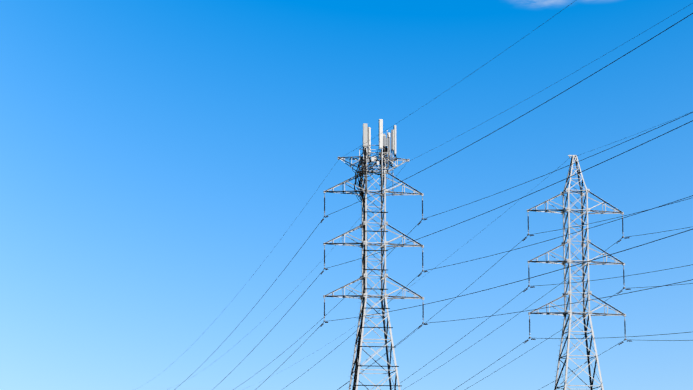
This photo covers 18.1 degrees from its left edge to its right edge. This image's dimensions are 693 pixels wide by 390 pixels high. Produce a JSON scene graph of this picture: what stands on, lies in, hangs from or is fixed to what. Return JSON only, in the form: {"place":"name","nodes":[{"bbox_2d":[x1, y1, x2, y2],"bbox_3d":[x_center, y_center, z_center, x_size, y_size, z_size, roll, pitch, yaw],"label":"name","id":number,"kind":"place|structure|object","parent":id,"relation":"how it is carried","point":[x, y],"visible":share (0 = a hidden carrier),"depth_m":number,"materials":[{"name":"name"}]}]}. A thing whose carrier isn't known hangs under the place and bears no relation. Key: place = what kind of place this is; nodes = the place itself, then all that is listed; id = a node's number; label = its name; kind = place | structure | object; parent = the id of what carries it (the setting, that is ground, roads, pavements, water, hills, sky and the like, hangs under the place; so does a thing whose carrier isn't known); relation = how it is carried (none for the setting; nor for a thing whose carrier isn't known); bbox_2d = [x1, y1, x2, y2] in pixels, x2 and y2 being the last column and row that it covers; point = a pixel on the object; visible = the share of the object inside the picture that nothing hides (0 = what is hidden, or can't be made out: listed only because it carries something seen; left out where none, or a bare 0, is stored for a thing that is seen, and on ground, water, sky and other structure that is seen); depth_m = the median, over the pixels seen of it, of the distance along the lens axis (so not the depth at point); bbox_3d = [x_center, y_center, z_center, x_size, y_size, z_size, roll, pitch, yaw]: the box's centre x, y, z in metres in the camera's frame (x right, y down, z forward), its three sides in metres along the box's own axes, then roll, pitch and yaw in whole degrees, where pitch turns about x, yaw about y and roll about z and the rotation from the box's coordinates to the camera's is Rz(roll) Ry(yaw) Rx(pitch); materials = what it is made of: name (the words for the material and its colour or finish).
{"place":"outdoors","nodes":[
{"label":"outdoors","id":0,"kind":"place"},
{"bbox_2d":[0,0,692,389],"label":"sky","id":1,"kind":"structure","parent":0,"point":[154,154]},
{"label":"ground","id":2,"kind":"structure","parent":0,"visible":0},
{"bbox_2d":[323,119,423,389],"bbox_3d":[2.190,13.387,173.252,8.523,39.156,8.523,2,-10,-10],"label":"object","id":3,"kind":"object","parent":2,"relation":"on","point":[383,152],"visible":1,"depth_m":174.79,"materials":[{"name":"metal"}]},
{"bbox_2d":[142,1,574,385],"bbox_3d":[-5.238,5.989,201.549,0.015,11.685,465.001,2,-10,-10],"label":"ground wire","id":4,"kind":"object","parent":3,"relation":"attached to","point":[366,142],"visible":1,"depth_m":160.77,"materials":[{"name":"grey metal"}]},
{"bbox_2d":[167,5,688,389],"bbox_3d":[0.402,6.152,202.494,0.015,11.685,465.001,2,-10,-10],"label":"ground wire","id":5,"kind":"object","parent":3,"relation":"attached to","point":[436,147],"visible":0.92,"depth_m":158.48,"materials":[{"name":"grey metal"}]},
{"bbox_2d":[179,13,692,385],"bbox_3d":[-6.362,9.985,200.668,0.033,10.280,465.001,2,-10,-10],"label":"conductor","id":6,"kind":"object","parent":3,"relation":"attached to","point":[473,143],"visible":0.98,"depth_m":116.49,"materials":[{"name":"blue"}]},
{"bbox_2d":[320,215,631,344],"bbox_3d":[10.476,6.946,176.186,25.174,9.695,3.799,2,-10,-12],"label":"vibration dampers","id":7,"kind":"object","parent":6,"relation":"attached to","point":[523,291],"visible":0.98,"depth_m":176.34,"materials":[{"name":"grey metal"}]},
{"bbox_2d":[212,120,692,389],"bbox_3d":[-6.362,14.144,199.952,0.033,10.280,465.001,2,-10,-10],"label":"conductor","id":8,"kind":"object","parent":3,"relation":"attached to","point":[479,215],"visible":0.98,"depth_m":116.18,"materials":[{"name":"blue"}]},
{"bbox_2d":[233,112,692,389],"bbox_3d":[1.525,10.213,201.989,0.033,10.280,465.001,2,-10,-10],"label":"conductor","id":9,"kind":"object","parent":3,"relation":"attached to","point":[486,197],"visible":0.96,"depth_m":150.28,"materials":[{"name":"blue"}]},
{"bbox_2d":[255,229,692,389],"bbox_3d":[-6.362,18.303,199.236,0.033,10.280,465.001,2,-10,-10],"label":"conductor","id":10,"kind":"object","parent":3,"relation":"attached to","point":[513,282],"visible":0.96,"depth_m":109.89,"materials":[{"name":"blue"}]},
{"bbox_2d":[283,195,692,388],"bbox_3d":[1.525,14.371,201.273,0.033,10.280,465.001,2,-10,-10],"label":"conductor","id":11,"kind":"object","parent":3,"relation":"attached to","point":[507,251],"visible":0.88,"depth_m":143.49,"materials":[{"name":"blue"}]},
{"bbox_2d":[337,279,692,389],"bbox_3d":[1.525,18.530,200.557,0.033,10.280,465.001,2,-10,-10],"label":"conductor","id":12,"kind":"object","parent":3,"relation":"attached to","point":[534,309],"visible":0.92,"depth_m":137.79,"materials":[{"name":"blue"}]},
{"bbox_2d":[527,155,626,389],"bbox_3d":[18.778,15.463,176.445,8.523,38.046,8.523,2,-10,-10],"label":"pylon","id":13,"kind":"object","parent":2,"relation":"on","point":[570,313],"visible":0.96,"depth_m":177.99,"materials":[{"name":"metal"}]},
{"bbox_2d":[247,112,690,387],"bbox_3d":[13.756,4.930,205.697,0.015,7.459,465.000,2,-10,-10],"label":"ground wire","id":14,"kind":"object","parent":13,"relation":"attached to","point":[499,216],"visible":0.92,"depth_m":195.10,"materials":[{"name":"grey metal"}]},
{"bbox_2d":[339,198,690,388],"bbox_3d":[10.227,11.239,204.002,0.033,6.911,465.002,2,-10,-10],"label":"conductor","id":15,"kind":"object","parent":13,"relation":"attached to","point":[511,249],"visible":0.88,"depth_m":179.89,"materials":[{"name":"blue"}]},
{"bbox_2d":[392,264,692,388],"bbox_3d":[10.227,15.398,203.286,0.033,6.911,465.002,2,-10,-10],"label":"conductor","id":16,"kind":"object","parent":13,"relation":"attached to","point":[551,284],"visible":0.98,"depth_m":169.74,"materials":[{"name":"blue"}]},
{"bbox_2d":[403,227,689,389],"bbox_3d":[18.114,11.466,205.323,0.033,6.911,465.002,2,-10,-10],"label":"conductor","id":17,"kind":"object","parent":13,"relation":"attached to","point":[548,292],"visible":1,"depth_m":203.51,"materials":[{"name":"blue"}]},
{"bbox_2d":[455,332,688,388],"bbox_3d":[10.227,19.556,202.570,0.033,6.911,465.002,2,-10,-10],"label":"conductor","id":18,"kind":"object","parent":13,"relation":"attached to","point":[572,338],"visible":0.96,"depth_m":164.57,"materials":[{"name":"blue"}]},
{"bbox_2d":[465,283,692,389],"bbox_3d":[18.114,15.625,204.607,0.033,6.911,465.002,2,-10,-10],"label":"conductor","id":19,"kind":"object","parent":13,"relation":"attached to","point":[580,317],"visible":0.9,"depth_m":193.79,"materials":[{"name":"blue"}]},
{"bbox_2d":[539,340,691,389],"bbox_3d":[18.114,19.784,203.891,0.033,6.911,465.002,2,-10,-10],"label":"conductor","id":20,"kind":"object","parent":13,"relation":"attached to","point":[622,341],"visible":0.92,"depth_m":170.16,"materials":[{"name":"blue"}]}
]}

